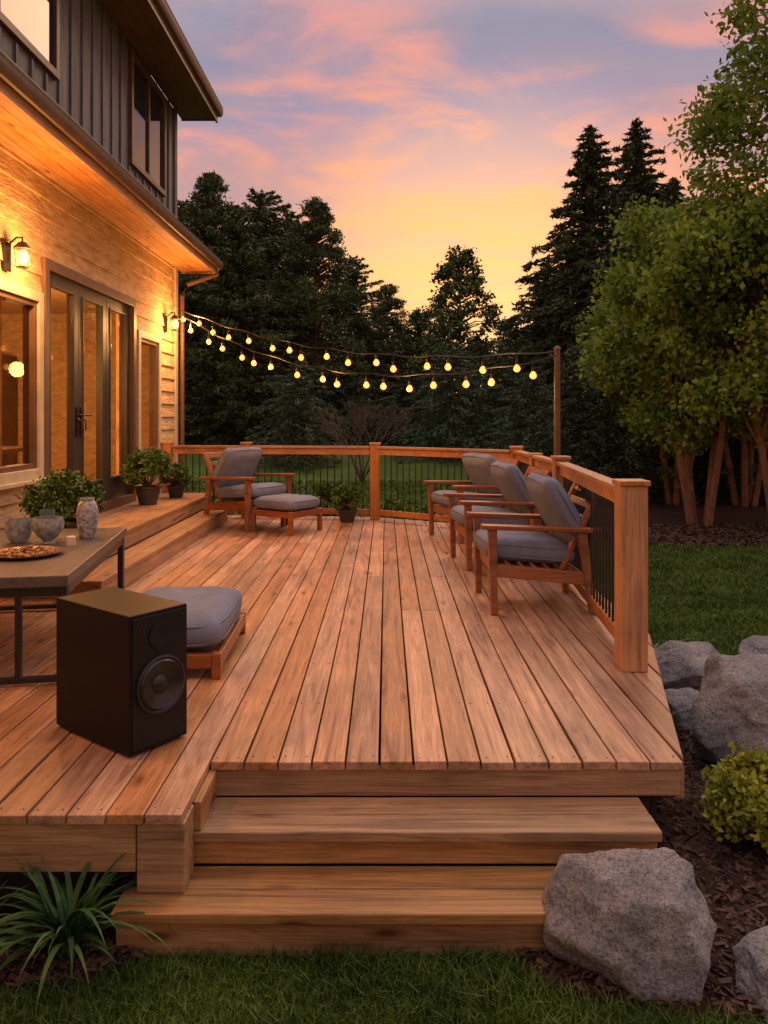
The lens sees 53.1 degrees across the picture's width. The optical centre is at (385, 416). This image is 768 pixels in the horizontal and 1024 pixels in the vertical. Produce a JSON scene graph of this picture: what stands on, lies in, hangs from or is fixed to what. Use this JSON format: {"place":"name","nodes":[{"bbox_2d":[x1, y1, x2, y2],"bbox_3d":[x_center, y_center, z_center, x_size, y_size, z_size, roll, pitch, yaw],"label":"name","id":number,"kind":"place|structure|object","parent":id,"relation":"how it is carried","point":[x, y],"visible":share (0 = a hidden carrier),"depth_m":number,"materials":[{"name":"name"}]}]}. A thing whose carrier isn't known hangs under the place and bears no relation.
{"place":"outdoors","nodes":[
{"label":"outdoors","id":0,"kind":"place"},
{"bbox_2d":[2,354,22,465],"bbox_3d":[-5.240,0.100,8.225,1.680,2.000,6.450,0,0,0],"label":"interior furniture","id":1,"kind":"object","parent":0,"point":[10,448],"visible":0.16,"depth_m":11.19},
{"bbox_2d":[178,308,553,391],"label":"string lights","id":2,"kind":"object","parent":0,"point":[491,381],"visible":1,"depth_m":8.91},
{"bbox_2d":[0,429,767,1023],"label":"lawn ground","id":3,"kind":"structure","parent":0,"point":[412,469],"depth_m":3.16,"materials":[{"name":"green plant"}]},
{"bbox_2d":[0,907,149,991],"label":"mulch bed","id":4,"kind":"object","parent":3,"relation":"on","point":[9,910],"visible":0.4,"depth_m":2.56,"materials":[{"name":"brown soil"}]},
{"bbox_2d":[0,872,44,961],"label":"strap leaf plant","id":5,"kind":"object","parent":4,"relation":"on","point":[8,922],"visible":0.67,"depth_m":2.65,"materials":[{"name":"green plant"}]},
{"bbox_2d":[0,853,178,1013],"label":"strap leaf plant","id":6,"kind":"object","parent":4,"relation":"on","point":[64,934],"visible":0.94,"depth_m":2.58,"materials":[{"name":"green plant"}]},
{"bbox_2d":[2,314,148,480],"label":"end walls","id":7,"kind":"structure","parent":3,"relation":"on","point":[12,334],"depth_m":11.53,"materials":[{"name":"beige paint"}]},
{"bbox_2d":[2,288,115,313],"bbox_3d":[-4.760,-0.225,7.760,2.880,2.850,7.520,0,0,0],"label":"interior room","id":8,"kind":"object","parent":7,"relation":"attached to","point":[58,302],"depth_m":10.78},
{"bbox_2d":[0,300,119,474],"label":"curtains","id":9,"kind":"object","parent":8,"relation":"hanging from","point":[117,394],"visible":0.05,"depth_m":9.92,"materials":[{"name":"fabric"}]},
{"bbox_2d":[0,0,176,216],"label":"wall","id":10,"kind":"structure","parent":7,"relation":"on","point":[88,91],"depth_m":8.49,"materials":[{"name":"black wood"}]},
{"bbox_2d":[1,0,161,186],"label":"glass","id":11,"kind":"object","parent":10,"relation":"attached to","point":[31,21],"visible":0.71,"depth_m":9.77,"materials":[{"name":"glass"}]},
{"bbox_2d":[0,0,177,218],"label":"window trim","id":12,"kind":"structure","parent":10,"relation":"attached to","point":[28,46],"depth_m":9.53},
{"bbox_2d":[0,0,222,263],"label":"roofs","id":13,"kind":"structure","parent":10,"relation":"on","point":[15,67],"depth_m":7.43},
{"bbox_2d":[100,0,217,122],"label":"soffit","id":14,"kind":"structure","parent":10,"relation":"on","point":[144,29],"depth_m":9.88,"materials":[{"name":"brown wood"}]},
{"bbox_2d":[0,143,174,529],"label":"lap siding wall","id":15,"kind":"structure","parent":3,"relation":"on","point":[42,214],"depth_m":7.95,"materials":[{"name":"beige wood"}]},
{"bbox_2d":[3,237,31,271],"bbox_3d":[-3.071,-1.364,6.420,0.218,0.288,0.156,0,0,0],"label":"wall lantern","id":16,"kind":"object","parent":15,"relation":"attached to","point":[22,246],"depth_m":6.39,"materials":[{"name":"black metal"}]},
{"bbox_2d":[0,257,157,517],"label":"window frames","id":17,"kind":"structure","parent":15,"relation":"attached to","point":[48,266],"depth_m":7.17,"materials":[{"name":"brown wood"}]},
{"bbox_2d":[50,273,128,511],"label":"patio doors","id":18,"kind":"structure","parent":17,"relation":"attached to","point":[115,486],"depth_m":8.67,"materials":[{"name":"brown wood"}]},
{"bbox_2d":[76,407,91,435],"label":"door handles","id":19,"kind":"object","parent":18,"relation":"attached to","point":[81,419],"depth_m":7.96,"materials":[{"name":"black metal"}]},
{"bbox_2d":[0,278,160,489],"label":"window trim","id":20,"kind":"structure","parent":15,"relation":"attached to","point":[10,480],"depth_m":7.01,"materials":[{"name":"beige wood"}]},
{"bbox_2d":[0,95,211,271],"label":"soffit","id":21,"kind":"structure","parent":15,"relation":"on","point":[25,138],"depth_m":7.43,"materials":[{"name":"brown wood"}]},
{"bbox_2d":[0,80,216,273],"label":"fascia","id":22,"kind":"structure","parent":21,"relation":"attached to","point":[14,99],"depth_m":6.83,"materials":[{"name":"brown wood"}]},
{"bbox_2d":[0,0,222,484],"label":"gutters","id":23,"kind":"object","parent":22,"relation":"attached to","point":[20,85],"visible":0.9,"depth_m":8.26,"materials":[{"name":"brown metal"}]},
{"bbox_2d":[164,312,179,332],"bbox_3d":[-3.071,-1.364,11.050,0.218,0.288,0.156,0,0,0],"label":"wall lantern","id":24,"kind":"object","parent":15,"relation":"attached to","point":[174,318],"depth_m":11.02,"materials":[{"name":"black metal"}]},
{"bbox_2d":[173,267,177,480],"bbox_3d":[-3.180,-0.205,11.615,0.040,4.100,0.130,0,0,0],"label":"corner board","id":25,"kind":"object","parent":15,"relation":"attached to","point":[175,356],"visible":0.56,"depth_m":11.58,"materials":[{"name":"beige wood"}]},
{"bbox_2d":[177,199,203,434],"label":"pine tree","id":26,"kind":"object","parent":3,"relation":"on","point":[181,204],"visible":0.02,"depth_m":35.72,"materials":[{"name":"green plant"}]},
{"bbox_2d":[177,207,215,436],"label":"pine tree","id":27,"kind":"object","parent":3,"relation":"on","point":[178,358],"visible":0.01,"depth_m":30.35,"materials":[{"name":"green plant"}]},
{"bbox_2d":[177,171,281,442],"bbox_3d":[-6.789,-4.218,29.968,6.013,10.830,5.821,0,0,3],"label":"pine tree","id":28,"kind":"object","parent":3,"relation":"on","point":[209,186],"visible":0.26,"depth_m":29.09,"materials":[{"name":"green plant"}]},
{"bbox_2d":[187,371,289,445],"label":"spruce tree","id":29,"kind":"object","parent":3,"relation":"on","point":[229,431],"visible":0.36,"depth_m":28.41,"materials":[{"name":"green plant"}]},
{"bbox_2d":[178,204,326,442],"bbox_3d":[-5.592,-3.373,28.962,6.480,9.372,6.772,0,0,-16],"label":"pine tree","id":30,"kind":"object","parent":3,"relation":"on","point":[234,251],"visible":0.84,"depth_m":28.28,"materials":[{"name":"green plant"}]},
{"bbox_2d":[185,188,328,419],"bbox_3d":[-5.405,-4.294,33.058,7.587,10.972,7.929,0,0,-7],"label":"pine tree","id":31,"kind":"object","parent":3,"relation":"on","point":[265,215],"visible":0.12,"depth_m":32.52,"materials":[{"name":"green plant"}]},
{"bbox_2d":[244,360,352,472],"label":"spruce tree","id":32,"kind":"object","parent":3,"relation":"on","point":[300,404],"visible":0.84,"depth_m":22.72,"materials":[{"name":"green plant"}]},
{"bbox_2d":[271,211,332,372],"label":"pine tree","id":33,"kind":"object","parent":3,"relation":"on","point":[291,215],"depth_m":37.64,"materials":[{"name":"green plant"}]},
{"bbox_2d":[257,196,380,437],"bbox_3d":[-2.813,-3.872,31.028,5.560,10.015,5.383,0,0,40],"label":"pine tree","id":34,"kind":"object","parent":3,"relation":"on","point":[314,229],"visible":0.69,"depth_m":30.43,"materials":[{"name":"green plant"}]},
{"bbox_2d":[0,515,683,907],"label":"wooden deck","id":35,"kind":"structure","parent":3,"relation":"on","point":[574,711],"depth_m":3.68,"materials":[{"name":"brown wood"}]},
{"bbox_2d":[0,527,126,684],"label":"patio table","id":36,"kind":"object","parent":35,"relation":"on","point":[66,570],"visible":0.69,"depth_m":4.24,"materials":[{"name":"brown wood"}]},
{"bbox_2d":[4,518,31,543],"bbox_3d":[-2.400,0.744,5.020,0.170,0.150,0.170,0,0,0],"label":"cup","id":37,"kind":"object","parent":36,"relation":"on","point":[18,530],"visible":0.96,"depth_m":4.96,"materials":[{"name":"grey ceramic"}]},
{"bbox_2d":[0,545,63,560],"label":"snack tray","id":38,"kind":"object","parent":36,"relation":"on","point":[29,552],"visible":1,"depth_m":4.50,"materials":[{"name":"brown food"}]},
{"bbox_2d":[39,509,54,515],"bbox_3d":[-2.360,0.734,5.350,0.100,0.170,0.100,0,0,0],"label":"teal cup","id":39,"kind":"object","parent":36,"relation":"on","point":[48,512],"visible":0.35,"depth_m":5.32,"materials":[{"name":"ceramic"}]},
{"bbox_2d":[31,516,64,543],"bbox_3d":[-2.200,0.737,5.000,0.200,0.165,0.200,0,0,0],"label":"bowl","id":40,"kind":"object","parent":36,"relation":"on","point":[47,529],"visible":1,"depth_m":4.94,"materials":[{"name":"grey stone"}]},
{"bbox_2d":[66,536,75,545],"bbox_3d":[-2.020,0.791,4.920,0.060,0.055,0.060,0,0,0],"label":"candle","id":41,"kind":"object","parent":36,"relation":"on","point":[70,540],"visible":1,"depth_m":4.89,"materials":[{"name":"wax"}]},
{"bbox_2d":[76,497,98,538],"bbox_3d":[-2.030,0.684,5.220,0.144,0.270,0.144,0,0,0],"label":"patterned vase","id":42,"kind":"object","parent":36,"relation":"on","point":[87,511],"visible":1,"depth_m":5.17,"materials":[{"name":"ceramic"}]},
{"bbox_2d":[10,493,228,597],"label":"house steps","id":43,"kind":"structure","parent":35,"relation":"on","point":[140,523],"depth_m":7.94,"materials":[{"name":"brown wood"}]},
{"bbox_2d":[15,467,107,528],"bbox_3d":[-2.684,0.735,6.338,0.648,0.648,0.696,0,0,16],"label":"potted shrub","id":44,"kind":"object","parent":43,"relation":"on","point":[66,487],"visible":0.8,"depth_m":6.21,"materials":[{"name":"green plant"}]},
{"bbox_2d":[119,446,173,504],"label":"potted flowers","id":45,"kind":"object","parent":43,"relation":"on","point":[138,466],"visible":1,"depth_m":9.17,"materials":[{"name":"green plant"}]},
{"bbox_2d":[159,462,193,497],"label":"potted flowers","id":46,"kind":"object","parent":43,"relation":"on","point":[175,489],"visible":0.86,"depth_m":10.03,"materials":[{"name":"green plant"}]},
{"bbox_2d":[56,587,186,756],"bbox_3d":[-1.171,1.107,3.407,0.585,0.584,0.290,0,0,37],"label":"speaker","id":47,"kind":"object","parent":35,"relation":"on","point":[121,670],"visible":1,"depth_m":3.27},
{"bbox_2d":[143,586,245,679],"bbox_3d":[-1.220,1.232,4.530,0.650,0.336,0.910,0,0,-2],"label":"ottoman","id":48,"kind":"object","parent":35,"relation":"on","point":[215,614],"visible":0.47,"depth_m":4.30,"materials":[{"name":"grey fabric"}]},
{"bbox_2d":[199,446,295,531],"bbox_3d":[-1.789,0.889,9.869,0.927,1.021,0.836,0,0,34],"label":"wooden armchair","id":49,"kind":"object","parent":35,"relation":"on","point":[232,475],"visible":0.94,"depth_m":9.71,"materials":[{"name":"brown wood"}]},
{"bbox_2d":[251,493,321,535],"bbox_3d":[-1.220,1.181,9.440,0.650,0.439,0.590,0,0,34],"label":"footstool","id":50,"kind":"object","parent":35,"relation":"on","point":[289,507],"visible":1,"depth_m":9.24,"materials":[{"name":"grey fabric"}]},
{"bbox_2d":[329,481,362,522],"bbox_3d":[-0.534,1.121,10.254,0.455,0.555,0.492,0,0,0],"label":"potted shrub","id":51,"kind":"object","parent":35,"relation":"on","point":[344,495],"visible":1,"depth_m":10.15,"materials":[{"name":"green plant"}]},
{"bbox_2d":[161,442,650,671],"bbox_3d":[0.370,0.875,8.376,3.177,1.049,8.127,0,0,-34],"label":"deck railing","id":52,"kind":"object","parent":35,"relation":"on","point":[624,619],"visible":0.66,"depth_m":5.16,"materials":[{"name":"brown wood"}]},
{"bbox_2d":[550,346,560,455],"bbox_3d":[1.642,0.578,7.450,0.112,2.535,0.080,0,0,0],"label":"string light pole","id":53,"kind":"object","parent":52,"relation":"attached to","point":[557,434],"visible":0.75,"depth_m":7.42,"materials":[{"name":"brown wood"}]},
{"bbox_2d":[423,452,519,543],"bbox_3d":[1.010,0.908,8.964,0.894,0.984,0.805,0,0,-24],"label":"wooden armchair","id":54,"kind":"object","parent":35,"relation":"on","point":[477,466],"visible":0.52,"depth_m":8.90,"materials":[{"name":"brown wood"}]},
{"bbox_2d":[443,460,551,570],"bbox_3d":[1.063,0.913,7.384,0.885,0.975,0.798,0,0,-7],"label":"wooden armchair","id":55,"kind":"object","parent":35,"relation":"on","point":[509,479],"visible":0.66,"depth_m":7.13,"materials":[{"name":"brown wood"}]},
{"bbox_2d":[466,472,601,614],"bbox_3d":[1.103,0.913,5.801,0.885,0.975,0.798,0,0,-2],"label":"wooden armchair","id":56,"kind":"object","parent":35,"relation":"on","point":[496,546],"visible":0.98,"depth_m":5.50,"materials":[{"name":"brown wood"}]},
{"bbox_2d":[295,371,398,445],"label":"spruce tree","id":57,"kind":"object","parent":3,"relation":"on","point":[339,399],"visible":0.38,"depth_m":29.61,"materials":[{"name":"green plant"}]},
{"bbox_2d":[305,255,406,423],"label":"pine tree","id":58,"kind":"object","parent":3,"relation":"on","point":[364,333],"visible":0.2,"depth_m":35.67,"materials":[{"name":"green plant"}]},
{"bbox_2d":[191,316,539,429],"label":"distant trees","id":59,"kind":"object","parent":3,"relation":"on","point":[472,339],"depth_m":53.43,"materials":[{"name":"green plant"}]},
{"bbox_2d":[308,395,424,480],"bbox_3d":[-0.528,0.575,19.978,3.090,2.327,1.913,0,0,0],"label":"bare shrub","id":60,"kind":"object","parent":3,"relation":"on","point":[360,424],"visible":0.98,"depth_m":19.88,"materials":[{"name":"brown plant"}]},
{"bbox_2d":[0,523,767,1015],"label":"mulch chips","id":61,"kind":"object","parent":3,"relation":"on","point":[94,959],"visible":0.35,"depth_m":2.83,"materials":[{"name":"brown plant"}]},
{"bbox_2d":[110,797,661,955],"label":"front steps","id":62,"kind":"structure","parent":3,"relation":"on","point":[427,909],"depth_m":2.83,"materials":[{"name":"brown wood"}]},
{"bbox_2d":[365,283,428,433],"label":"pine tree","id":63,"kind":"object","parent":3,"relation":"on","point":[388,304],"visible":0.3,"depth_m":37.52,"materials":[{"name":"green plant"}]},
{"bbox_2d":[355,371,456,446],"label":"spruce tree","id":64,"kind":"object","parent":3,"relation":"on","point":[407,404],"visible":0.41,"depth_m":28.68,"materials":[{"name":"green plant"}]},
{"bbox_2d":[391,307,456,421],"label":"tree","id":65,"kind":"object","parent":3,"relation":"on","point":[416,317],"visible":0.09,"depth_m":38.45,"materials":[{"name":"green plant"}]},
{"bbox_2d":[392,341,513,464],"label":"spruce tree","id":66,"kind":"object","parent":3,"relation":"on","point":[453,417],"visible":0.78,"depth_m":24.70,"materials":[{"name":"green plant"}]},
{"bbox_2d":[401,245,518,433],"bbox_3d":[3.048,-3.175,33.106,5.135,8.530,5.490,0,0,-17],"label":"pine tree","id":67,"kind":"object","parent":3,"relation":"on","point":[462,284],"visible":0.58,"depth_m":32.63,"materials":[{"name":"green plant"}]},
{"bbox_2d":[432,354,540,452],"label":"spruce tree","id":68,"kind":"object","parent":3,"relation":"on","point":[496,403],"visible":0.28,"depth_m":26.74,"materials":[{"name":"green plant"}]},
{"bbox_2d":[469,318,525,401],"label":"tree","id":69,"kind":"object","parent":3,"relation":"on","point":[505,334],"visible":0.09,"depth_m":39.66,"materials":[{"name":"green plant"}]},
{"bbox_2d":[474,371,582,455],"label":"spruce tree","id":70,"kind":"object","parent":3,"relation":"on","point":[528,411],"visible":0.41,"depth_m":21.89,"materials":[{"name":"green plant"}]},
{"bbox_2d":[492,261,574,423],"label":"fir tree","id":71,"kind":"object","parent":3,"relation":"on","point":[522,360],"visible":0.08,"depth_m":30.94,"materials":[{"name":"green plant"}]},
{"bbox_2d":[477,124,649,451],"bbox_3d":[7.479,-4.454,27.790,8.423,12.554,8.576,0,0,0],"label":"fir tree","id":72,"kind":"object","parent":3,"relation":"on","point":[563,303],"visible":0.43,"depth_m":27.56,"materials":[{"name":"green plant"}]},
{"bbox_2d":[521,348,662,497],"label":"spruce tree","id":73,"kind":"object","parent":3,"relation":"on","point":[567,411],"visible":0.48,"depth_m":17.26,"materials":[{"name":"green plant"}]},
{"bbox_2d":[542,117,680,439],"bbox_3d":[9.762,-5.164,30.030,7.513,13.075,7.788,0,0,42],"label":"fir tree","id":74,"kind":"object","parent":3,"relation":"on","point":[639,179],"visible":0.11,"depth_m":29.63,"materials":[{"name":"green plant"}]},
{"bbox_2d":[570,366,697,503],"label":"spruce tree","id":75,"kind":"object","parent":3,"relation":"on","point":[625,449],"visible":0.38,"depth_m":16.53,"materials":[{"name":"green plant"}]},
{"bbox_2d":[519,727,767,1020],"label":"mulch bed","id":76,"kind":"object","parent":3,"relation":"on","point":[705,873],"visible":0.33,"depth_m":2.91,"materials":[{"name":"brown soil"}]},
{"bbox_2d":[542,847,716,1002],"bbox_3d":[0.817,1.734,2.615,0.570,0.493,0.424,0,0,4],"label":"boulder","id":77,"kind":"object","parent":76,"relation":"on","point":[639,920],"visible":0.93,"depth_m":2.47,"materials":[{"name":"stone"}]},
{"bbox_2d":[665,687,698,729],"bbox_3d":[1.806,1.773,4.614,0.317,0.255,0.336,0,0,-34],"label":"boulder","id":78,"kind":"object","parent":76,"relation":"on","point":[680,700],"visible":0.42,"depth_m":4.53,"materials":[{"name":"stone"}]},
{"bbox_2d":[654,640,719,691],"bbox_3d":[2.005,1.731,5.118,0.533,0.421,0.418,0,0,20],"label":"boulder","id":79,"kind":"object","parent":76,"relation":"on","point":[681,664],"visible":0.48,"depth_m":5.01,"materials":[{"name":"stone"}]},
{"bbox_2d":[689,653,767,764],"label":"boulder","id":80,"kind":"object","parent":76,"relation":"on","point":[730,702],"visible":0.8,"depth_m":3.96,"materials":[{"name":"stone"}]},
{"bbox_2d":[698,740,767,859],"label":"golden shrub","id":81,"kind":"object","parent":76,"relation":"on","point":[739,785],"visible":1,"depth_m":3.23,"materials":[{"name":"green plant"}]},
{"bbox_2d":[732,926,767,1021],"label":"boulder","id":82,"kind":"object","parent":76,"relation":"on","point":[750,951],"visible":0.88,"depth_m":2.45,"materials":[{"name":"stone"}]},
{"bbox_2d":[635,177,690,240],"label":"fir tree","id":83,"kind":"object","parent":3,"relation":"on","point":[668,201],"visible":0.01,"depth_m":28.87,"materials":[{"name":"green plant"}]},
{"bbox_2d":[587,397,740,501],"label":"spruce tree","id":84,"kind":"object","parent":3,"relation":"on","point":[698,477],"visible":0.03,"depth_m":17.05,"materials":[{"name":"green plant"}]},
{"bbox_2d":[580,502,767,546],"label":"mulch bed","id":85,"kind":"object","parent":3,"relation":"on","point":[663,513],"visible":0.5,"depth_m":13.87,"materials":[{"name":"brown soil"}]},
{"bbox_2d":[562,292,748,504],"bbox_3d":[5.874,-0.787,16.086,4.316,5.707,4.530,0,0,40],"label":"maple tree","id":86,"kind":"object","parent":85,"relation":"on","point":[600,321],"visible":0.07,"depth_m":15.88,"materials":[{"name":"green plant"}]},
{"bbox_2d":[574,156,767,525],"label":"maple tree","id":87,"kind":"object","parent":85,"relation":"on","point":[648,272],"visible":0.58,"depth_m":12.73,"materials":[{"name":"green plant"}]},
{"bbox_2d":[626,182,767,514],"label":"maple tree","id":88,"kind":"object","parent":85,"relation":"on","point":[745,377],"visible":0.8,"depth_m":11.46,"materials":[{"name":"green plant"}]},
{"bbox_2d":[635,191,767,505],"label":"maple tree","id":89,"kind":"object","parent":85,"relation":"on","point":[749,497],"depth_m":15.66,"materials":[{"name":"brown plant"}]},
{"bbox_2d":[628,435,767,505],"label":"spruce tree","id":90,"kind":"object","parent":3,"relation":"on","point":[704,460],"visible":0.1,"depth_m":16.55,"materials":[{"name":"green plant"}]},
{"bbox_2d":[663,0,767,192],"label":"ash tree","id":91,"kind":"object","parent":3,"relation":"on","point":[723,113],"visible":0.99,"depth_m":11.32,"materials":[{"name":"green plant"}]},
{"bbox_2d":[663,402,767,501],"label":"spruce tree","id":92,"kind":"object","parent":3,"relation":"on","point":[720,487],"visible":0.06,"depth_m":16.84,"materials":[{"name":"green plant"}]},
{"bbox_2d":[695,409,767,499],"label":"spruce tree","id":93,"kind":"object","parent":3,"relation":"on","point":[754,465],"visible":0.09,"depth_m":16.80,"materials":[{"name":"green plant"}]},
{"bbox_2d":[738,635,767,653],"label":"boulder","id":94,"kind":"object","parent":3,"relation":"on","point":[755,644],"visible":0.52,"depth_m":5.58,"materials":[{"name":"stone"}]},
{"bbox_3d":[-0.475,1.828,10.980,6.166,0.026,2.960,0,0,0],"label":"mulch bed","id":95,"kind":"object","parent":3,"relation":"on","visible":0},
{"bbox_2d":[202,490,228,513],"bbox_3d":[-2.762,1.476,11.687,0.756,0.748,0.694,0,0,0],"label":"garden shrub","id":96,"kind":"object","parent":95,"relation":"on","point":[215,499],"visible":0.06,"depth_m":11.62,"materials":[{"name":"green plant"}]},
{"bbox_2d":[310,480,338,516],"bbox_3d":[-0.979,1.406,11.839,0.791,0.886,0.706,0,0,0],"label":"garden shrub","id":97,"kind":"object","parent":95,"relation":"on","point":[323,489],"visible":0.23,"depth_m":11.79,"materials":[{"name":"green plant"}]},
{"bbox_2d":[380,496,409,522],"bbox_3d":[0.109,1.528,11.564,0.580,0.645,0.505,0,0,-36],"label":"garden shrub","id":98,"kind":"object","parent":95,"relation":"on","point":[394,505],"visible":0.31,"depth_m":11.51,"materials":[{"name":"green plant"}]},
{"bbox_2d":[411,503,444,522],"bbox_3d":[0.621,1.556,11.390,0.627,0.588,0.643,0,0,0],"label":"garden shrub","id":99,"kind":"object","parent":95,"relation":"on","point":[425,509],"visible":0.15,"depth_m":11.31,"materials":[{"name":"green plant"}]},
{"bbox_2d":[151,0,767,379],"label":"sky","id":100,"kind":"structure","parent":0,"point":[424,127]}
]}

